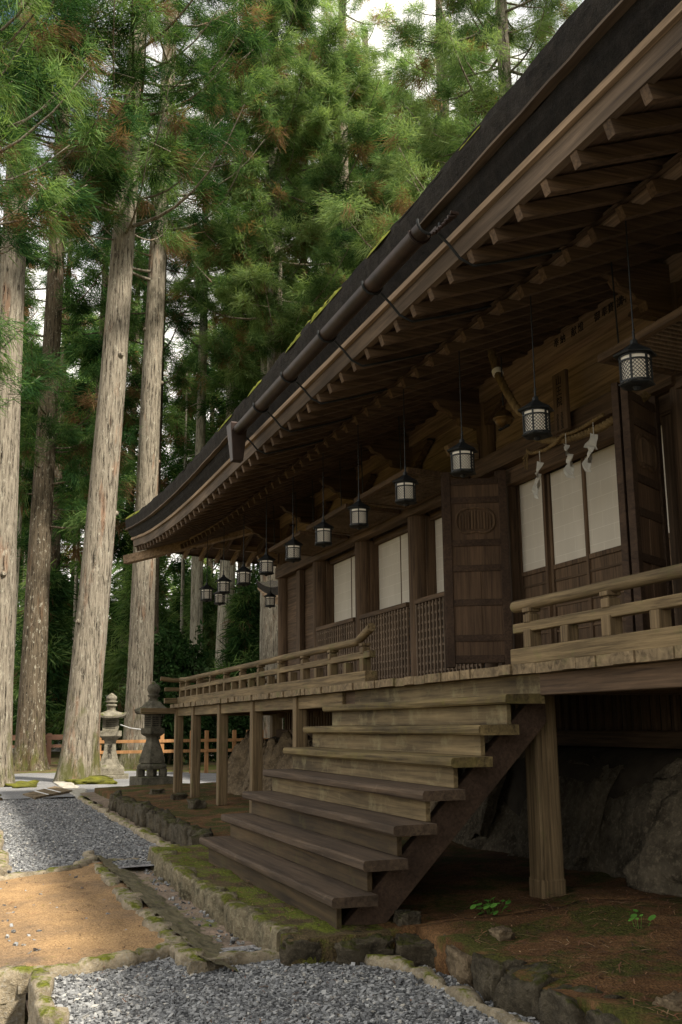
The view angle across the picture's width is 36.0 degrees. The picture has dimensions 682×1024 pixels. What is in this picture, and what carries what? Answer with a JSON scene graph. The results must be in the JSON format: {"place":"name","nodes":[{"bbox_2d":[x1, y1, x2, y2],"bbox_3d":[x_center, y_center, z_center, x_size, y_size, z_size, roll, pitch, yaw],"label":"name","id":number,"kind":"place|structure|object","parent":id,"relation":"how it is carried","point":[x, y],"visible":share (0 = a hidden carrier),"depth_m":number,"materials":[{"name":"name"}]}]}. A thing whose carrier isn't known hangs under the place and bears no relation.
{"place":"outdoors","nodes":[
{"label":"outdoors","id":0,"kind":"place"},
{"bbox_2d":[0,798,157,872],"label":"gravel path","id":1,"kind":"structure","parent":0,"point":[120,867],"depth_m":16.47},
{"bbox_2d":[0,862,177,966],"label":"earth patch","id":2,"kind":"object","parent":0,"point":[51,938],"visible":0.81,"depth_m":7.65,"materials":[{"name":"soil"}]},
{"bbox_2d":[25,873,179,1014],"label":"channel floor","id":3,"kind":"structure","parent":0,"point":[26,1000],"depth_m":5.99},
{"bbox_2d":[0,829,11,875],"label":"stone kerb","id":4,"kind":"structure","parent":3,"relation":"on","point":[5,867],"depth_m":10.94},
{"bbox_2d":[0,858,92,880],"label":"stone kerb","id":5,"kind":"structure","parent":3,"relation":"on","point":[81,863],"depth_m":10.26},
{"bbox_2d":[77,795,179,846],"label":"stone kerb","id":6,"kind":"structure","parent":3,"relation":"on","point":[147,834],"depth_m":14.60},
{"bbox_2d":[82,850,207,974],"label":"stone kerb","id":7,"kind":"structure","parent":3,"relation":"on","point":[182,952],"depth_m":7.40,"materials":[{"name":"stone"}]},
{"bbox_2d":[147,846,297,951],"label":"stone kerb","id":8,"kind":"structure","parent":3,"relation":"on","point":[239,920],"depth_m":7.87,"materials":[{"name":"stone"}]},
{"bbox_2d":[279,935,321,965],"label":"edging boulder","id":9,"kind":"object","parent":3,"relation":"on","point":[290,952],"visible":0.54,"depth_m":6.35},
{"bbox_2d":[189,948,532,1023],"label":"stone kerb","id":10,"kind":"structure","parent":3,"relation":"on","point":[467,996],"depth_m":6.12,"materials":[{"name":"stone"}]},
{"bbox_2d":[334,931,394,965],"bbox_3d":[0.126,2.736,6.474,0.397,0.244,0.277,4,-12,-22],"label":"edging boulder","id":11,"kind":"object","parent":3,"relation":"on","point":[349,952],"visible":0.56,"depth_m":6.40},
{"bbox_2d":[394,933,433,968],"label":"edging boulder","id":12,"kind":"object","parent":3,"relation":"on","point":[415,948],"visible":0.42,"depth_m":6.36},
{"bbox_2d":[445,944,473,987],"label":"edging boulder","id":13,"kind":"object","parent":3,"relation":"on","point":[458,961],"visible":0.25,"depth_m":5.89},
{"bbox_2d":[470,952,526,1001],"bbox_3d":[0.840,2.568,5.654,0.247,0.348,0.345,3,-12,-18],"label":"edging boulder","id":14,"kind":"object","parent":3,"relation":"on","point":[487,974],"visible":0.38,"depth_m":5.57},
{"bbox_2d":[493,961,564,1021],"bbox_3d":[0.990,2.501,5.354,0.301,0.341,0.391,7,-14,-35],"label":"edging boulder","id":15,"kind":"object","parent":3,"relation":"on","point":[513,993],"visible":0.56,"depth_m":5.31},
{"bbox_2d":[538,984,625,1023],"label":"edging boulder","id":16,"kind":"object","parent":3,"relation":"on","point":[556,1007],"visible":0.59,"depth_m":4.98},
{"bbox_2d":[586,1009,622,1023],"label":"edging boulder","id":17,"kind":"object","parent":3,"relation":"on","point":[597,1016],"visible":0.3,"depth_m":4.65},
{"bbox_2d":[0,771,215,798],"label":"path","id":18,"kind":"structure","parent":0,"point":[46,780],"depth_m":26.05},
{"bbox_2d":[23,786,71,799],"bbox_3d":[-6.196,6.013,22.513,0.832,0.066,3.606,-1,-11,0],"label":"ramp plate","id":19,"kind":"object","parent":18,"relation":"on","point":[48,792],"visible":0.95,"depth_m":22.04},
{"bbox_2d":[100,693,128,778],"bbox_3d":[-6.338,6.206,28.832,1.040,2.420,1.040,2,-12,-11],"label":"stone lantern","id":20,"kind":"object","parent":18,"relation":"on","point":[110,735],"visible":0.91,"depth_m":28.60,"materials":[{"name":"stone"}]},
{"bbox_2d":[129,681,172,785],"bbox_3d":[-4.009,4.788,22.331,0.864,2.350,0.748,6,-13,-31],"label":"stone lantern","id":21,"kind":"object","parent":18,"relation":"on","point":[152,760],"visible":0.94,"depth_m":22.14,"materials":[{"name":"stone"}]},
{"bbox_2d":[0,743,215,1023],"bbox_3d":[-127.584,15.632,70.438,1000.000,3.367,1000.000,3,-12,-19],"label":"ground","id":22,"kind":"structure","parent":0,"point":[55,755],"depth_m":36.31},
{"bbox_2d":[0,965,26,1023],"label":"stone kerb","id":23,"kind":"structure","parent":22,"relation":"on","point":[12,1010],"depth_m":5.94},
{"bbox_2d":[0,130,47,566],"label":"cedar","id":24,"kind":"object","parent":22,"relation":"on","point":[25,520],"visible":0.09,"depth_m":45.05,"materials":[{"name":"green plant"}]},
{"bbox_2d":[17,252,44,573],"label":"cedar","id":25,"kind":"object","parent":22,"relation":"on","point":[27,308],"visible":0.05,"depth_m":70.86,"materials":[{"name":"green plant"}]},
{"bbox_2d":[13,337,69,679],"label":"slim cedar","id":26,"kind":"object","parent":22,"relation":"on","point":[27,477],"visible":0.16,"depth_m":44.68,"materials":[{"name":"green plant"}]},
{"bbox_2d":[12,559,71,749],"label":"young conifer","id":27,"kind":"object","parent":22,"relation":"on","point":[23,590],"depth_m":52.40,"materials":[{"name":"green plant"}]},
{"bbox_2d":[27,967,69,1023],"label":"stone kerb","id":28,"kind":"structure","parent":22,"relation":"on","point":[43,1008],"depth_m":5.34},
{"bbox_2d":[12,562,103,750],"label":"young conifer","id":29,"kind":"object","parent":22,"relation":"on","point":[59,652],"visible":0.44,"depth_m":48.15,"materials":[{"name":"green plant"}]},
{"bbox_2d":[0,0,124,416],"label":"cedar","id":30,"kind":"object","parent":22,"relation":"on","point":[23,222],"visible":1,"depth_m":21.37,"materials":[{"name":"green plant"}]},
{"bbox_2d":[17,221,125,595],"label":"cedar","id":31,"kind":"object","parent":22,"relation":"on","point":[56,540],"visible":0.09,"depth_m":62.95,"materials":[{"name":"green plant"}]},
{"bbox_2d":[52,385,93,647],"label":"slim cedar","id":32,"kind":"object","parent":22,"relation":"on","point":[59,489],"visible":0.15,"depth_m":53.17,"materials":[{"name":"green plant"}]},
{"bbox_2d":[0,0,147,770],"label":"cedar","id":33,"kind":"object","parent":22,"relation":"on","point":[29,753],"visible":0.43,"depth_m":37.21,"materials":[{"name":"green plant"}]},
{"bbox_2d":[27,182,148,578],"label":"cedar","id":34,"kind":"object","parent":22,"relation":"on","point":[82,348],"visible":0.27,"depth_m":51.57,"materials":[{"name":"green plant"}]},
{"bbox_2d":[60,305,115,589],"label":"cedar","id":35,"kind":"object","parent":22,"relation":"on","point":[64,560],"visible":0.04,"depth_m":75.80,"materials":[{"name":"green plant"}]},
{"bbox_2d":[0,0,181,786],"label":"cedar","id":36,"kind":"object","parent":22,"relation":"on","point":[12,284],"visible":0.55,"depth_m":26.84,"materials":[{"name":"green plant"}]},
{"bbox_2d":[65,775,117,784],"bbox_3d":[-6.362,6.827,26.478,1.370,0.327,2.400,3,-12,-19],"label":"moss mat","id":37,"kind":"object","parent":22,"relation":"on","point":[98,779],"visible":0.5,"depth_m":25.89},
{"bbox_2d":[67,359,138,521],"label":"slim cedar","id":38,"kind":"object","parent":22,"relation":"on","point":[129,467],"visible":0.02,"depth_m":62.98,"materials":[{"name":"green plant"}]},
{"bbox_2d":[101,613,119,704],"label":"young conifer","id":39,"kind":"object","parent":22,"relation":"on","point":[108,688],"visible":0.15,"depth_m":67.96,"materials":[{"name":"green plant"}]},
{"bbox_2d":[0,0,279,781],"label":"cedar","id":40,"kind":"object","parent":22,"relation":"on","point":[79,757],"visible":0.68,"depth_m":29.00,"materials":[{"name":"green plant"}]},
{"bbox_2d":[100,527,185,750],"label":"young conifer","id":41,"kind":"object","parent":22,"relation":"on","point":[118,661],"visible":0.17,"depth_m":55.70,"materials":[{"name":"green plant"}]},
{"bbox_2d":[94,226,193,738],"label":"cedar","id":42,"kind":"object","parent":22,"relation":"on","point":[135,349],"visible":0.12,"depth_m":68.87,"materials":[{"name":"green plant"}]},
{"bbox_2d":[108,266,190,629],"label":"cedar","id":43,"kind":"object","parent":22,"relation":"on","point":[174,568],"visible":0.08,"depth_m":69.08,"materials":[{"name":"green plant"}]},
{"bbox_2d":[82,76,222,643],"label":"cedar","id":44,"kind":"object","parent":22,"relation":"on","point":[135,380],"visible":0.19,"depth_m":49.70,"materials":[{"name":"green plant"}]},
{"bbox_2d":[122,617,213,764],"bbox_3d":[-6.387,6.962,39.455,3.550,6.164,3.637,3,-12,-19],"label":"shrub","id":45,"kind":"object","parent":22,"relation":"on","point":[172,658],"visible":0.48,"depth_m":39.07,"materials":[{"name":"green plant"}]},
{"bbox_2d":[38,0,298,769],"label":"cedar","id":46,"kind":"object","parent":22,"relation":"on","point":[140,652],"visible":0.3,"depth_m":38.43,"materials":[{"name":"green plant"}]},
{"bbox_2d":[100,730,267,772],"bbox_3d":[-2.891,7.288,31.783,9.200,1.340,0.135,3,-12,-19],"label":"wooden fence","id":47,"kind":"object","parent":22,"relation":"on","point":[206,750],"visible":0.08,"depth_m":31.23,"materials":[{"name":"orange wood"}]},
{"bbox_2d":[160,369,217,637],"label":"slim cedar","id":48,"kind":"object","parent":22,"relation":"on","point":[180,423],"visible":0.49,"depth_m":61.49,"materials":[{"name":"green plant"}]},
{"bbox_2d":[166,568,213,651],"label":"young conifer","id":49,"kind":"object","parent":22,"relation":"on","point":[177,592],"visible":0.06,"depth_m":62.52,"materials":[{"name":"green plant"}]},
{"bbox_2d":[132,80,249,755],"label":"cedar","id":50,"kind":"object","parent":22,"relation":"on","point":[196,609],"visible":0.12,"depth_m":50.57,"materials":[{"name":"green plant"}]},
{"bbox_2d":[162,329,225,469],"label":"slim cedar","id":51,"kind":"object","parent":22,"relation":"on","point":[184,345],"visible":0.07,"depth_m":72.07,"materials":[{"name":"green plant"}]},
{"bbox_2d":[164,565,234,717],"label":"young conifer","id":52,"kind":"object","parent":22,"relation":"on","point":[209,628],"visible":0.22,"depth_m":51.16,"materials":[{"name":"green plant"}]},
{"bbox_2d":[163,315,237,587],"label":"cedar","id":53,"kind":"object","parent":22,"relation":"on","point":[209,567],"visible":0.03,"depth_m":82.17,"materials":[{"name":"green plant"}]},
{"bbox_2d":[174,218,259,594],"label":"cedar","id":54,"kind":"object","parent":22,"relation":"on","point":[254,566],"visible":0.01,"depth_m":61.03,"materials":[{"name":"green plant"}]},
{"bbox_2d":[200,670,249,761],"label":"shrub","id":55,"kind":"object","parent":22,"relation":"on","point":[236,722],"visible":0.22,"depth_m":41.31,"materials":[{"name":"green plant"}]},
{"bbox_2d":[191,307,260,683],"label":"slim cedar","id":56,"kind":"object","parent":22,"relation":"on","point":[218,406],"visible":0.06,"depth_m":50.01,"materials":[{"name":"green plant"}]},
{"bbox_2d":[166,52,287,756],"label":"cedar","id":57,"kind":"object","parent":22,"relation":"on","point":[229,571],"visible":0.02,"depth_m":47.75,"materials":[{"name":"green plant"}]},
{"bbox_2d":[202,575,283,755],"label":"young conifer","id":58,"kind":"object","parent":22,"relation":"on","point":[243,641],"visible":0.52,"depth_m":46.12,"materials":[{"name":"green plant"}]},
{"bbox_2d":[191,13,334,659],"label":"cedar","id":59,"kind":"object","parent":22,"relation":"on","point":[240,346],"visible":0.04,"depth_m":48.05,"materials":[{"name":"green plant"}]},
{"bbox_2d":[256,580,277,604],"bbox_3d":[2.316,3.623,28.155,7.920,6.180,6.000,3,-12,-19],"label":"annex shrine","id":60,"kind":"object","parent":22,"relation":"on","point":[264,588],"visible":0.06,"depth_m":29.11,"materials":[{"name":"brown wood"}]},
{"bbox_2d":[142,0,405,737],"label":"cedar","id":61,"kind":"object","parent":22,"relation":"on","point":[300,123],"visible":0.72,"depth_m":41.86,"materials":[{"name":"green plant"}]},
{"bbox_2d":[226,103,386,398],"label":"cedar","id":62,"kind":"object","parent":22,"relation":"on","point":[307,272],"visible":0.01,"depth_m":53.87,"materials":[{"name":"green plant"}]},
{"bbox_2d":[195,0,452,349],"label":"cedar","id":63,"kind":"object","parent":22,"relation":"on","point":[340,5],"visible":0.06,"depth_m":50.19,"materials":[{"name":"green plant"}]},
{"bbox_2d":[254,2,422,362],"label":"cedar","id":64,"kind":"object","parent":22,"relation":"on","point":[386,55],"visible":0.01,"depth_m":64.34,"materials":[{"name":"green plant"}]},
{"bbox_2d":[325,72,436,277],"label":"cedar","id":65,"kind":"object","parent":22,"relation":"on","point":[370,165],"visible":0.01,"depth_m":50.38,"materials":[{"name":"green plant"}]},
{"bbox_2d":[368,0,498,240],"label":"cedar","id":66,"kind":"object","parent":22,"relation":"on","point":[484,59],"visible":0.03,"depth_m":45.47,"materials":[{"name":"green plant"}]},
{"bbox_2d":[309,0,581,264],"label":"cedar","id":67,"kind":"object","parent":22,"relation":"on","point":[502,38],"visible":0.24,"depth_m":33.44,"materials":[{"name":"green plant"}]},
{"bbox_2d":[386,0,556,209],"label":"cedar","id":68,"kind":"object","parent":22,"relation":"on","point":[478,50],"visible":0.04,"depth_m":42.77,"materials":[{"name":"green plant"}]},
{"bbox_2d":[94,782,248,836],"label":"soil","id":69,"kind":"structure","parent":0,"point":[211,814],"depth_m":16.82,"materials":[{"name":"soil"}]},
{"bbox_2d":[227,730,263,794],"bbox_3d":[-1.550,4.723,18.866,0.779,1.486,1.301,32,-14,-26],"label":"foundation rock","id":70,"kind":"object","parent":69,"relation":"on","point":[238,763],"visible":0.2,"depth_m":18.88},
{"bbox_2d":[262,730,292,790],"bbox_3d":[-0.873,4.334,16.820,0.751,1.486,0.811,28,-1,-16],"label":"foundation rock","id":71,"kind":"object","parent":69,"relation":"on","point":[278,754],"visible":0.1,"depth_m":16.87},
{"bbox_2d":[2,792,681,1023],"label":"needle litter","id":72,"kind":"object","parent":69,"relation":"on","point":[633,980],"visible":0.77,"depth_m":6.39,"materials":[{"name":"plant"}]},
{"bbox_2d":[129,866,252,947],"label":"channel floor","id":73,"kind":"structure","parent":0,"point":[211,931],"depth_m":8.31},
{"bbox_2d":[95,855,239,971],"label":"channel bank","id":74,"kind":"structure","parent":73,"relation":"on","point":[160,906],"depth_m":7.93,"materials":[{"name":"stone"}]},
{"bbox_2d":[152,845,390,965],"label":"soil","id":75,"kind":"structure","parent":0,"point":[326,934],"depth_m":7.29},
{"bbox_2d":[51,945,500,1023],"bbox_3d":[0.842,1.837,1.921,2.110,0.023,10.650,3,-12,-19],"label":"gravel path","id":76,"kind":"structure","parent":0,"point":[450,1019],"depth_m":5.50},
{"bbox_2d":[14,941,179,993],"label":"stone kerb","id":77,"kind":"structure","parent":76,"relation":"on","point":[114,960],"depth_m":6.26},
{"bbox_2d":[0,0,583,618],"label":"sky","id":78,"kind":"structure","parent":0,"point":[379,4],"materials":[{"name":"white"}]},
{"bbox_2d":[341,836,675,948],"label":"soil","id":79,"kind":"structure","parent":0,"point":[459,876],"depth_m":7.83,"materials":[{"name":"soil"}]},
{"bbox_2d":[393,909,421,925],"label":"loose stone","id":80,"kind":"object","parent":79,"relation":"on","point":[401,917],"visible":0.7,"depth_m":6.71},
{"bbox_2d":[452,755,506,844],"bbox_3d":[1.484,3.046,10.767,0.540,1.201,1.155,20,-13,-14],"label":"foundation rock","id":81,"kind":"object","parent":79,"relation":"on","point":[479,821],"visible":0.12,"depth_m":10.30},
{"bbox_2d":[463,735,524,852],"bbox_3d":[1.818,2.878,10.074,0.522,1.356,1.445,27,-16,-21],"label":"foundation rock","id":82,"kind":"object","parent":79,"relation":"on","point":[500,837],"visible":0.12,"depth_m":10.11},
{"bbox_2d":[507,760,624,871],"bbox_3d":[2.094,2.724,9.185,0.532,1.327,1.595,26,-12,-11],"label":"foundation rock","id":83,"kind":"object","parent":79,"relation":"on","point":[582,804],"visible":0.29,"depth_m":8.76,"materials":[{"name":"stone"}]},
{"bbox_2d":[592,756,681,877],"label":"foundation rock","id":84,"kind":"object","parent":79,"relation":"on","point":[622,825],"visible":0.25,"depth_m":8.25,"materials":[{"name":"stone"}]},
{"bbox_2d":[622,772,681,896],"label":"foundation rock","id":85,"kind":"object","parent":79,"relation":"on","point":[654,865],"visible":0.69,"depth_m":7.62,"materials":[{"name":"stone"}]},
{"bbox_2d":[416,897,681,1023],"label":"soil","id":86,"kind":"structure","parent":0,"point":[463,940],"depth_m":5.92,"materials":[{"name":"soil"}]},
{"bbox_2d":[267,736,681,816],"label":"foundation mound","id":87,"kind":"object","parent":86,"relation":"on","point":[642,765],"visible":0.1,"depth_m":8.99,"materials":[{"name":"stone"}]},
{"bbox_2d":[123,0,681,928],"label":"shrine hall","id":88,"kind":"structure","parent":87,"relation":"on","point":[439,632],"depth_m":8.84,"materials":[{"name":"brown wood"}]},
{"bbox_2d":[235,531,252,586],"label":"hanging lantern","id":89,"kind":"object","parent":88,"relation":"hanging from","point":[243,572],"visible":1,"depth_m":15.80,"materials":[{"name":"black metal"}]},
{"bbox_2d":[257,497,275,575],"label":"hanging lantern","id":90,"kind":"object","parent":88,"relation":"hanging from","point":[266,560],"visible":0.99,"depth_m":14.61,"materials":[{"name":"black metal"}]},
{"bbox_2d":[283,521,302,562],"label":"hanging lantern","id":91,"kind":"object","parent":88,"relation":"hanging from","point":[293,546],"visible":1,"depth_m":13.41,"materials":[{"name":"black metal"}]},
{"bbox_2d":[313,453,333,547],"bbox_3d":[-0.210,-0.183,12.435,0.277,1.224,0.259,-9,-14,35],"label":"hanging lantern","id":92,"kind":"object","parent":88,"relation":"hanging from","point":[323,534],"visible":1,"depth_m":12.28,"materials":[{"name":"black metal"}]},
{"bbox_2d":[347,425,370,529],"bbox_3d":[0.189,-0.412,11.327,0.277,1.224,0.259,-11,-15,41],"label":"hanging lantern","id":93,"kind":"object","parent":88,"relation":"hanging from","point":[358,510],"visible":1,"depth_m":11.17,"materials":[{"name":"black metal"}]},
{"bbox_2d":[392,389,418,505],"bbox_3d":[0.616,-0.656,10.145,0.259,1.224,0.277,9,-15,-40],"label":"hanging lantern","id":94,"kind":"object","parent":88,"relation":"hanging from","point":[405,483],"visible":0.99,"depth_m":9.98,"materials":[{"name":"black metal"}]},
{"bbox_2d":[447,350,477,477],"bbox_3d":[1.029,-0.892,9.000,0.259,1.224,0.277,7,-14,-33],"label":"hanging lantern","id":95,"kind":"object","parent":88,"relation":"hanging from","point":[461,452],"visible":1,"depth_m":8.84,"materials":[{"name":"black metal"}]},
{"bbox_2d":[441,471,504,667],"bbox_3d":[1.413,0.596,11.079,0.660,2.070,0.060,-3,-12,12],"label":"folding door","id":96,"kind":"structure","parent":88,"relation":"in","point":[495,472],"depth_m":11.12,"materials":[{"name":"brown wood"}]},
{"bbox_2d":[442,470,512,667],"bbox_3d":[1.427,0.582,11.011,0.675,2.070,0.060,-2,-12,8],"label":"folding door","id":97,"kind":"structure","parent":88,"relation":"in","point":[475,519],"depth_m":10.99,"materials":[{"name":"brown wood"}]},
{"bbox_2d":[487,348,521,416],"bbox_3d":[1.516,-1.212,9.658,0.151,0.928,0.651,5,-13,-27],"label":"bell rope","id":98,"kind":"object","parent":88,"relation":"hanging from","point":[501,381],"visible":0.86,"depth_m":9.68,"materials":[{"name":"fabric"}]},
{"bbox_2d":[493,357,514,430],"bbox_3d":[1.492,-1.105,9.688,0.200,0.690,0.200,3,-12,-19],"label":"temple bell","id":99,"kind":"object","parent":98,"relation":"hanging from","point":[503,418],"visible":1,"depth_m":9.58,"materials":[{"name":"gold metal"}]},
{"bbox_2d":[518,296,553,440],"bbox_3d":[1.442,-1.128,7.855,0.259,1.224,0.277,5,-13,-26],"label":"hanging lantern","id":100,"kind":"object","parent":88,"relation":"hanging from","point":[535,412],"visible":1,"depth_m":7.70,"materials":[{"name":"black metal"}]},
{"bbox_2d":[552,369,570,434],"bbox_3d":[2.075,-1.036,9.884,0.044,0.580,0.230,3,-12,-19],"label":"name plaque","id":101,"kind":"object","parent":88,"relation":"attached to","point":[561,404],"visible":1,"depth_m":9.85,"materials":[{"name":"brown wood"}]},
{"bbox_2d":[533,391,650,444],"bbox_3d":[2.137,-0.794,9.229,0.131,0.320,1.814,4,-12,-21],"label":"straw rope","id":102,"kind":"object","parent":88,"relation":"hanging from","point":[604,424],"visible":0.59,"depth_m":9.12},
{"bbox_2d":[522,413,604,469],"bbox_3d":[1.982,-0.613,9.482,0.058,0.219,1.336,4,-12,-20],"label":"straw rope","id":103,"kind":"object","parent":102,"relation":"hanging from","point":[573,431],"visible":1,"depth_m":9.48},
{"bbox_2d":[582,422,597,471],"bbox_3d":[2.120,-0.546,8.949,0.098,0.432,0.154,3,-12,-19],"label":"paper streamer","id":104,"kind":"object","parent":102,"relation":"hanging from","point":[590,444],"visible":1,"depth_m":8.94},
{"bbox_2d":[611,382,647,632],"bbox_3d":[2.396,0.034,8.355,0.060,2.070,0.658,-11,-15,41],"label":"folding door","id":105,"kind":"structure","parent":88,"relation":"in","point":[615,389],"depth_m":8.14,"materials":[{"name":"brown wood"}]},
{"bbox_2d":[613,221,656,390],"bbox_3d":[1.855,-1.364,6.710,0.259,1.224,0.277,3,-12,-19],"label":"hanging lantern","id":106,"kind":"object","parent":88,"relation":"hanging from","point":[634,358],"visible":1,"depth_m":6.55,"materials":[{"name":"black metal"}]},
{"bbox_2d":[620,387,674,631],"bbox_3d":[2.424,0.018,8.276,0.060,2.070,0.666,-9,-14,37],"label":"folding door","id":107,"kind":"structure","parent":88,"relation":"in","point":[645,481],"depth_m":8.24,"materials":[{"name":"brown wood"}]},
{"bbox_2d":[488,925,514,940],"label":"loose stone","id":108,"kind":"object","parent":86,"relation":"on","point":[502,933],"visible":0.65,"depth_m":6.20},
{"bbox_2d":[652,990,681,1010],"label":"loose stone","id":109,"kind":"object","parent":86,"relation":"on","point":[672,1001],"visible":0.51,"depth_m":4.68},
{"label":"channel floor","id":110,"kind":"structure","parent":0,"visible":0},
{"bbox_2d":[0,798,539,1023],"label":"loose gravel","id":111,"kind":"structure","parent":110,"relation":"on","point":[111,835],"depth_m":13.19,"materials":[{"name":"gravel"}]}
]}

